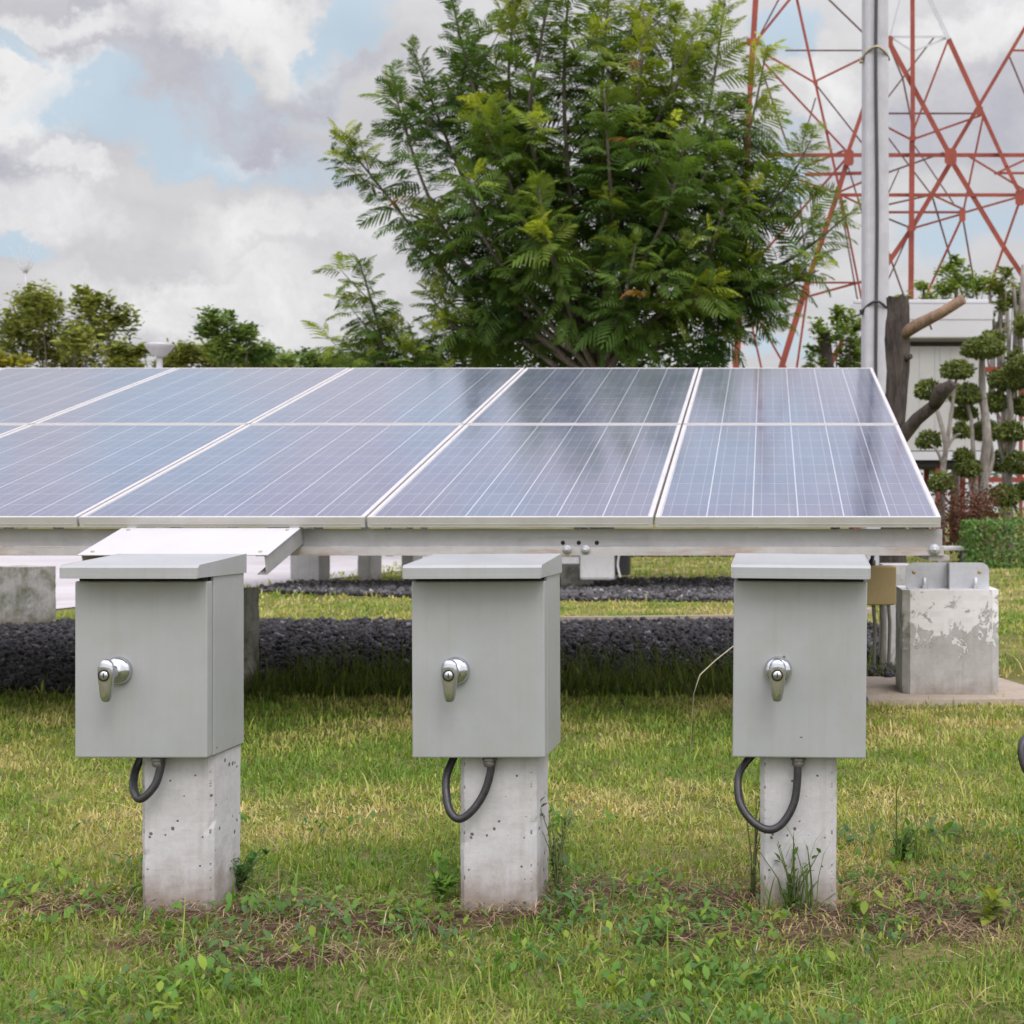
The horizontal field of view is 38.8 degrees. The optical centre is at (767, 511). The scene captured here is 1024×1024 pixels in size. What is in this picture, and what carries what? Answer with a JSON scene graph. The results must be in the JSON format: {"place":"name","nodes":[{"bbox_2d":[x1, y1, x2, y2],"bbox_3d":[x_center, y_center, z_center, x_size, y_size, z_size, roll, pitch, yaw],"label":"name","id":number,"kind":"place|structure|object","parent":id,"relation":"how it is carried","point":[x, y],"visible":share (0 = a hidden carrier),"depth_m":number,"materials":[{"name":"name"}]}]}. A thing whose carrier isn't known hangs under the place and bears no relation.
{"place":"outdoors","nodes":[
{"label":"outdoors","id":0,"kind":"place"},
{"bbox_2d":[0,556,426,608],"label":"road","id":1,"kind":"structure","parent":0,"point":[65,590],"depth_m":20.02,"materials":[{"name":"concrete"}]},
{"bbox_2d":[144,342,174,527],"bbox_3d":[-10.331,-1.046,24.000,0.480,3.653,0.480,0,0,0],"label":"street lamp","id":2,"kind":"object","parent":1,"relation":"on","point":[159,351],"visible":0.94,"depth_m":23.89,"materials":[{"name":"white metal"}]},
{"bbox_2d":[0,616,895,691],"bbox_3d":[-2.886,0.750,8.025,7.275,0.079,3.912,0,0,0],"label":"gravel","id":3,"kind":"structure","parent":0,"point":[34,652],"depth_m":7.98,"materials":[{"name":"black gravel"}]},
{"bbox_2d":[0,565,55,624],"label":"concrete block","id":4,"kind":"structure","parent":3,"relation":"on","point":[27,593],"depth_m":9.40,"materials":[{"name":"grey concrete"}]},
{"bbox_2d":[879,563,908,664],"bbox_3d":[0.636,0.535,7.050,0.143,0.550,0.304,0,0,0],"label":"metal post","id":5,"kind":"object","parent":3,"relation":"on","point":[900,573],"depth_m":6.90,"materials":[{"name":"grey metal"}]},
{"bbox_2d":[259,576,734,601],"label":"gravel","id":6,"kind":"structure","parent":0,"point":[691,588],"depth_m":13.58,"materials":[{"name":"grey gravel"}]},
{"bbox_2d":[561,564,593,585],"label":"concrete block","id":7,"kind":"structure","parent":6,"relation":"on","point":[570,574],"depth_m":14.20,"materials":[{"name":"grey concrete"}]},
{"bbox_2d":[305,525,580,528],"bbox_3d":[-2.429,-0.211,15.008,5.958,1.383,3.217,0,0,0],"label":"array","id":8,"kind":"object","parent":7,"relation":"on","point":[366,527],"depth_m":15.45,"materials":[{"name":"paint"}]},
{"bbox_2d":[562,556,630,579],"bbox_3d":[-1.706,0.532,13.914,0.690,0.272,0.272,0,0,0],"label":"meter unit","id":9,"kind":"object","parent":6,"relation":"on","point":[602,567],"visible":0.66,"depth_m":13.80,"materials":[{"name":"white plastic"}]},
{"bbox_2d":[0,513,1023,1023],"bbox_3d":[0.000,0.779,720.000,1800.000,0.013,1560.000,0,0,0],"label":"ground","id":10,"kind":"structure","parent":0,"point":[844,937],"depth_m":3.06,"materials":[{"name":"green plant"}]},
{"bbox_2d":[0,349,35,528],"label":"tree","id":11,"kind":"object","parent":10,"relation":"on","point":[20,360],"visible":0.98,"depth_m":29.79,"materials":[{"name":"green plant"}]},
{"bbox_2d":[10,243,39,528],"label":"bare tree","id":12,"kind":"object","parent":10,"relation":"on","point":[25,271],"visible":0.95,"depth_m":59.99,"materials":[{"name":"plant"}]},
{"bbox_2d":[0,278,147,528],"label":"broadleaf tree","id":13,"kind":"object","parent":10,"relation":"on","point":[77,342],"visible":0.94,"depth_m":38.10,"materials":[{"name":"green plant"}]},
{"bbox_2d":[142,744,240,911],"bbox_3d":[-1.159,0.654,2.847,0.144,0.352,0.152,0,0,1],"label":"concrete post","id":14,"kind":"object","parent":10,"relation":"on","point":[191,828],"visible":0.81,"depth_m":2.77,"materials":[{"name":"grey concrete"}]},
{"bbox_2d":[59,554,246,802],"bbox_3d":[-1.212,0.325,2.797,0.265,0.477,0.250,0,0,1],"label":"electrical box","id":15,"kind":"object","parent":14,"relation":"on","point":[159,659],"visible":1,"depth_m":2.73,"materials":[{"name":"paint"}]},
{"bbox_2d":[75,581,211,757],"bbox_3d":[-1.214,0.305,2.716,0.258,0.342,0.087,0,0,1],"label":"door","id":16,"kind":"structure","parent":15,"relation":"in","point":[143,649],"depth_m":2.73,"materials":[{"name":"paint"}]},
{"bbox_2d":[98,336,303,527],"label":"tree","id":17,"kind":"object","parent":10,"relation":"on","point":[181,355],"visible":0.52,"depth_m":43.51,"materials":[{"name":"green plant"}]},
{"bbox_2d":[188,305,285,527],"bbox_3d":[-14.831,-2.493,39.786,1.913,6.550,2.768,0,0,33],"label":"broadleaf tree","id":18,"kind":"object","parent":10,"relation":"on","point":[256,354],"visible":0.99,"depth_m":39.36,"materials":[{"name":"green plant"}]},
{"bbox_2d":[244,587,258,688],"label":"concrete block","id":19,"kind":"structure","parent":10,"relation":"on","point":[251,620],"depth_m":6.27,"materials":[{"name":"grey concrete"}]},
{"bbox_2d":[232,845,273,892],"bbox_3d":[-1.078,0.731,2.899,0.119,0.099,0.112,0,0,0],"label":"weed plant","id":20,"kind":"object","parent":10,"relation":"on","point":[243,871],"visible":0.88,"depth_m":2.90,"materials":[{"name":"green plant"}]},
{"bbox_2d":[290,556,329,581],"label":"concrete block","id":21,"kind":"structure","parent":10,"relation":"on","point":[308,568],"depth_m":15.21,"materials":[{"name":"grey concrete"}]},
{"bbox_2d":[273,346,368,528],"bbox_3d":[-9.914,-1.535,32.048,2.153,4.636,1.757,0,0,0],"label":"tree","id":22,"kind":"object","parent":10,"relation":"on","point":[311,361],"visible":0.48,"depth_m":31.62,"materials":[{"name":"green plant"}]},
{"bbox_2d":[358,556,381,580],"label":"concrete block","id":23,"kind":"structure","parent":10,"relation":"on","point":[369,567],"depth_m":16.01,"materials":[{"name":"grey concrete"}]},
{"bbox_2d":[402,556,422,567],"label":"concrete block","id":24,"kind":"structure","parent":10,"relation":"on","point":[407,559],"depth_m":16.60,"materials":[{"name":"grey concrete"}]},
{"bbox_2d":[422,849,460,902],"bbox_3d":[-0.644,0.732,2.818,0.083,0.098,0.075,0,0,17],"label":"weed plant","id":25,"kind":"object","parent":10,"relation":"on","point":[445,885],"visible":0.88,"depth_m":2.82,"materials":[{"name":"green plant"}]},
{"bbox_2d":[0,527,949,559],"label":"mounting frame","id":26,"kind":"object","parent":10,"relation":"on","point":[923,543],"visible":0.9,"depth_m":4.93,"materials":[{"name":"silver metal"}]},
{"bbox_2d":[0,424,28,435],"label":"solar panel","id":27,"kind":"object","parent":26,"relation":"attached to","point":[6,429],"visible":0.5,"depth_m":6.41,"materials":[{"name":"glass"}]},
{"bbox_2d":[0,368,175,424],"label":"solar panel","id":28,"kind":"object","parent":26,"relation":"attached to","point":[29,396],"visible":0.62,"depth_m":7.45,"materials":[{"name":"glass"}]},
{"bbox_2d":[0,424,246,526],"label":"solar panel","id":29,"kind":"object","parent":26,"relation":"attached to","point":[60,475],"visible":0.83,"depth_m":5.73,"materials":[{"name":"glass"}]},
{"bbox_2d":[77,527,303,574],"bbox_3d":[-1.915,0.120,4.739,0.613,0.073,0.385,0,15,0],"label":"cover plate","id":30,"kind":"object","parent":26,"relation":"attached to","point":[275,547],"visible":0.94,"depth_m":4.70,"materials":[{"name":"paint"}]},
{"bbox_2d":[34,368,350,424],"bbox_3d":[-2.880,-0.598,7.289,0.985,0.037,1.651,0,15,0],"label":"solar panel","id":31,"kind":"object","parent":26,"relation":"attached to","point":[247,396],"visible":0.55,"depth_m":7.16,"materials":[{"name":"glass"}]},
{"bbox_2d":[79,424,463,526],"bbox_3d":[-1.885,-0.174,5.677,0.985,0.037,1.651,0,15,0],"label":"solar panel","id":32,"kind":"object","parent":26,"relation":"attached to","point":[302,475],"visible":0.91,"depth_m":5.43,"materials":[{"name":"glass"}]},
{"bbox_2d":[250,368,524,425],"bbox_3d":[-1.885,-0.598,7.289,0.985,0.037,1.651,0,15,0],"label":"solar panel","id":33,"kind":"object","parent":26,"relation":"attached to","point":[464,396],"visible":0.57,"depth_m":7.16,"materials":[{"name":"glass"}]},
{"bbox_2d":[367,424,680,526],"bbox_3d":[-0.890,-0.174,5.677,0.985,0.037,1.651,0,15,0],"label":"solar panel","id":34,"kind":"object","parent":26,"relation":"attached to","point":[541,475],"visible":0.99,"depth_m":5.43,"materials":[{"name":"glass"}]},
{"bbox_2d":[467,368,697,429],"bbox_3d":[-0.890,-0.598,7.289,0.985,0.037,1.651,0,15,0],"label":"solar panel","id":35,"kind":"object","parent":26,"relation":"attached to","point":[594,395],"visible":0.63,"depth_m":7.16,"materials":[{"name":"glass"}]},
{"bbox_2d":[683,368,897,423],"bbox_3d":[0.104,-0.598,7.289,0.985,0.037,1.651,0,15,0],"label":"solar panel","id":36,"kind":"object","parent":26,"relation":"attached to","point":[788,396],"visible":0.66,"depth_m":7.16,"materials":[{"name":"glass"}]},
{"bbox_2d":[655,424,940,526],"bbox_3d":[0.104,-0.174,5.677,0.985,0.037,1.651,0,15,0],"label":"solar panel","id":37,"kind":"object","parent":26,"relation":"attached to","point":[794,475],"visible":1,"depth_m":5.43,"materials":[{"name":"glass"}]},
{"bbox_2d":[866,556,895,664],"bbox_3d":[0.446,0.374,5.680,0.122,0.499,0.173,0,0,0],"label":"junction box","id":38,"kind":"object","parent":26,"relation":"hanging from","point":[881,587],"visible":0.81,"depth_m":5.59,"materials":[{"name":"beige plastic"}]},
{"bbox_2d":[460,755,548,911],"bbox_3d":[-0.528,0.654,2.843,0.152,0.352,0.152,0,0,1],"label":"concrete post","id":39,"kind":"object","parent":10,"relation":"on","point":[504,851],"visible":0.86,"depth_m":2.77,"materials":[{"name":"grey concrete"}]},
{"bbox_2d":[402,553,561,822],"bbox_3d":[-0.559,0.344,2.797,0.265,0.516,0.250,0,0,1],"label":"electrical box","id":40,"kind":"object","parent":39,"relation":"on","point":[486,658],"visible":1,"depth_m":2.73,"materials":[{"name":"paint"}]},
{"bbox_2d":[412,580,546,757],"bbox_3d":[-0.560,0.305,2.716,0.258,0.342,0.087,0,0,1],"label":"door","id":41,"kind":"structure","parent":40,"relation":"in","point":[479,648],"depth_m":2.73,"materials":[{"name":"paint"}]},
{"bbox_2d":[0,806,1023,1023],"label":"weeds","id":42,"kind":"object","parent":10,"relation":"on","point":[209,962],"visible":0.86,"depth_m":2.58,"materials":[{"name":"green plant"}]},
{"bbox_2d":[0,822,1023,1023],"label":"dry clippings","id":43,"kind":"object","parent":10,"relation":"on","point":[331,946],"visible":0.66,"depth_m":2.66,"materials":[{"name":"plant"}]},
{"bbox_2d":[540,797,572,898],"bbox_3d":[-0.432,0.674,2.839,0.056,0.213,0.077,0,0,43],"label":"weed plant","id":44,"kind":"object","parent":10,"relation":"on","point":[554,857],"visible":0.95,"depth_m":2.84,"materials":[{"name":"green plant"}]},
{"bbox_2d":[412,326,731,528],"bbox_3d":[-3.695,-1.438,26.820,6.082,4.441,3.182,0,0,0],"label":"tree","id":45,"kind":"object","parent":10,"relation":"on","point":[688,364],"visible":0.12,"depth_m":26.85,"materials":[{"name":"green plant"}]},
{"bbox_2d":[301,0,860,528],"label":"feathery tree","id":46,"kind":"object","parent":10,"relation":"on","point":[639,212],"visible":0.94,"depth_m":24.48,"materials":[{"name":"green plant"}]},
{"bbox_2d":[631,556,731,556],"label":"clipped hedge","id":47,"kind":"object","parent":10,"relation":"on","point":[676,556],"visible":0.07,"depth_m":24.50,"materials":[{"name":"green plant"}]},
{"bbox_2d":[689,646,732,849],"bbox_3d":[-0.146,0.536,3.040,0.061,0.505,0.159,0,0,-40],"label":"dry stalk","id":48,"kind":"object","parent":10,"relation":"on","point":[691,725],"visible":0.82,"depth_m":3.03,"materials":[{"name":"beige plant"}]},
{"bbox_2d":[560,607,871,620],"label":"edging kerb","id":49,"kind":"structure","parent":10,"relation":"on","point":[869,612],"depth_m":9.91,"materials":[{"name":"concrete"}]},
{"bbox_2d":[742,789,759,898],"bbox_3d":[-0.024,0.651,2.857,0.068,0.259,0.037,0,0,0],"label":"weed plant","id":50,"kind":"object","parent":10,"relation":"on","point":[753,875],"visible":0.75,"depth_m":2.85,"materials":[{"name":"green plant"}]},
{"bbox_2d":[710,822,879,916],"bbox_3d":[0.030,0.711,2.773,0.299,0.248,0.310,0,0,38],"label":"weed plant","id":51,"kind":"object","parent":10,"relation":"on","point":[791,894],"visible":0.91,"depth_m":2.73,"materials":[{"name":"green plant"}]},
{"bbox_2d":[760,757,836,910],"bbox_3d":[0.061,0.654,2.843,0.152,0.352,0.152,0,0,1],"label":"concrete post","id":52,"kind":"object","parent":10,"relation":"on","point":[816,806],"visible":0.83,"depth_m":2.77,"materials":[{"name":"grey concrete"}]},
{"bbox_2d":[731,553,870,833],"bbox_3d":[0.062,0.355,2.797,0.265,0.537,0.250,1,0,1],"label":"electrical box","id":53,"kind":"object","parent":52,"relation":"on","point":[799,656],"visible":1,"depth_m":2.73,"materials":[{"name":"paint"}]},
{"bbox_2d":[732,580,866,757],"bbox_3d":[0.061,0.305,2.716,0.258,0.342,0.087,1,0,1],"label":"door","id":54,"kind":"structure","parent":53,"relation":"in","point":[800,647],"depth_m":2.73,"materials":[{"name":"paint"}]},
{"bbox_2d":[800,304,860,528],"bbox_3d":[1.333,-1.640,27.187,1.544,4.844,1.655,0,0,0],"label":"broadleaf tree","id":55,"kind":"object","parent":10,"relation":"on","point":[825,339],"visible":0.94,"depth_m":26.93,"materials":[{"name":"green plant"}]},
{"bbox_2d":[654,470,1023,527],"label":"tree line","id":56,"kind":"object","parent":10,"relation":"on","point":[931,472],"visible":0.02,"depth_m":68.87,"materials":[{"name":"green plant"}]},
{"bbox_2d":[843,887,860,919],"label":"weed plant","id":57,"kind":"object","parent":10,"relation":"on","point":[855,907],"visible":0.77,"depth_m":2.70,"materials":[{"name":"green plant"}]},
{"bbox_2d":[859,0,889,564],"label":"utility pole","id":58,"kind":"object","parent":10,"relation":"on","point":[874,59],"visible":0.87,"depth_m":13.88,"materials":[{"name":"metal"}]},
{"bbox_2d":[733,0,1023,506],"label":"lattice tower","id":59,"kind":"structure","parent":10,"relation":"on","point":[950,155],"depth_m":40.36,"materials":[{"name":"red metal"}]},
{"bbox_2d":[845,786,957,864],"bbox_3d":[0.265,0.681,3.171,0.265,0.199,0.220,0,0,30],"label":"weed plant","id":60,"kind":"object","parent":10,"relation":"on","point":[903,842],"visible":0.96,"depth_m":3.15,"materials":[{"name":"green plant"}]},
{"bbox_2d":[844,300,992,528],"bbox_3d":[3.339,-1.923,32.242,3.099,5.406,3.115,0,0,0],"label":"equipment shelter","id":61,"kind":"object","parent":10,"relation":"on","point":[935,347],"visible":0.38,"depth_m":31.00,"materials":[{"name":"white paint"}]},
{"bbox_2d":[879,294,965,563],"bbox_3d":[1.258,-0.515,11.831,0.778,2.641,0.296,0,0,36],"label":"cut trunk","id":62,"kind":"object","parent":10,"relation":"on","point":[901,329],"visible":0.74,"depth_m":11.91,"materials":[{"name":"brown plant"}]},
{"bbox_2d":[894,254,991,542],"bbox_3d":[4.577,-2.876,36.051,2.649,7.316,1.967,0,0,17],"label":"thin tree","id":63,"kind":"object","parent":10,"relation":"on","point":[954,282],"visible":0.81,"depth_m":35.77,"materials":[{"name":"green plant"}]},
{"bbox_2d":[866,676,1023,706],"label":"concrete slab","id":64,"kind":"structure","parent":10,"relation":"on","point":[885,689],"depth_m":5.77,"materials":[{"name":"grey concrete"}]},
{"bbox_2d":[896,585,998,694],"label":"concrete block","id":65,"kind":"structure","parent":64,"relation":"on","point":[947,641],"depth_m":5.84,"materials":[{"name":"grey concrete"}]},
{"bbox_2d":[906,561,989,589],"bbox_3d":[0.753,0.266,5.980,0.350,0.112,0.240,0,0,0],"label":"anchor bracket","id":66,"kind":"object","parent":65,"relation":"on","point":[943,575],"visible":1,"depth_m":5.93,"materials":[{"name":"grey metal"}]},
{"bbox_2d":[913,358,977,553],"bbox_3d":[2.691,-0.805,21.550,0.934,3.050,1.080,0,0,0],"label":"pruned tree","id":67,"kind":"object","parent":10,"relation":"on","point":[950,372],"visible":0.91,"depth_m":21.46,"materials":[{"name":"green plant"}]},
{"bbox_2d":[936,546,969,561],"bbox_3d":[2.597,0.634,20.175,0.520,0.293,0.350,0,0,0],"label":"stone bench","id":68,"kind":"object","parent":10,"relation":"on","point":[954,548],"visible":0.29,"depth_m":20.01,"materials":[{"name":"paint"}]},
{"bbox_2d":[928,473,1010,561],"bbox_3d":[3.038,0.104,21.427,1.442,1.396,1.603,0,0,35],"label":"red shrub","id":69,"kind":"object","parent":10,"relation":"on","point":[975,511],"visible":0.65,"depth_m":21.34,"materials":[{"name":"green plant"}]},
{"bbox_2d":[946,329,1006,552],"bbox_3d":[3.322,-1.123,22.468,1.036,3.588,1.479,0,0,0],"label":"pruned tree","id":70,"kind":"object","parent":10,"relation":"on","point":[969,395],"visible":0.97,"depth_m":22.45,"materials":[{"name":"green plant"}]},
{"bbox_2d":[957,516,1023,568],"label":"clipped hedge","id":71,"kind":"object","parent":10,"relation":"on","point":[972,541],"visible":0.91,"depth_m":19.58,"materials":[{"name":"green plant"}]},
{"bbox_2d":[970,885,1011,925],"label":"weed plant","id":72,"kind":"object","parent":10,"relation":"on","point":[992,906],"visible":0.91,"depth_m":2.66,"materials":[{"name":"green plant"}]},
{"bbox_2d":[970,367,1023,544],"bbox_3d":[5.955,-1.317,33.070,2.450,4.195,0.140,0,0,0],"label":"red railing","id":73,"kind":"object","parent":10,"relation":"on","point":[999,479],"visible":0.13,"depth_m":33.00,"materials":[{"name":"paint"}]},
{"bbox_2d":[973,506,1023,561],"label":"clipped hedge","id":74,"kind":"object","parent":10,"relation":"on","point":[1010,510],"visible":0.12,"depth_m":22.18,"materials":[{"name":"green plant"}]},
{"bbox_2d":[979,353,1023,553],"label":"pruned tree","id":75,"kind":"object","parent":10,"relation":"on","point":[1010,459],"visible":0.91,"depth_m":23.32,"materials":[{"name":"green plant"}]},
{"bbox_2d":[980,265,1023,544],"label":"thin tree","id":76,"kind":"object","parent":10,"relation":"on","point":[1005,301],"visible":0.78,"depth_m":33.92,"materials":[{"name":"green plant"}]},
{"bbox_2d":[0,0,1023,512],"label":"sky","id":77,"kind":"structure","parent":0,"point":[162,155],"materials":[{"name":"white"}]},
{"bbox_3d":[0.691,0.654,2.850,0.152,0.352,0.152,0,0,1],"label":"concrete post","id":78,"kind":"object","parent":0,"visible":0},
{"bbox_2d":[1017,735,1023,772],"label":"cable","id":79,"kind":"object","parent":78,"relation":"on","point":[1020,750],"visible":1,"depth_m":2.74,"materials":[{"name":"paint"}]}
]}

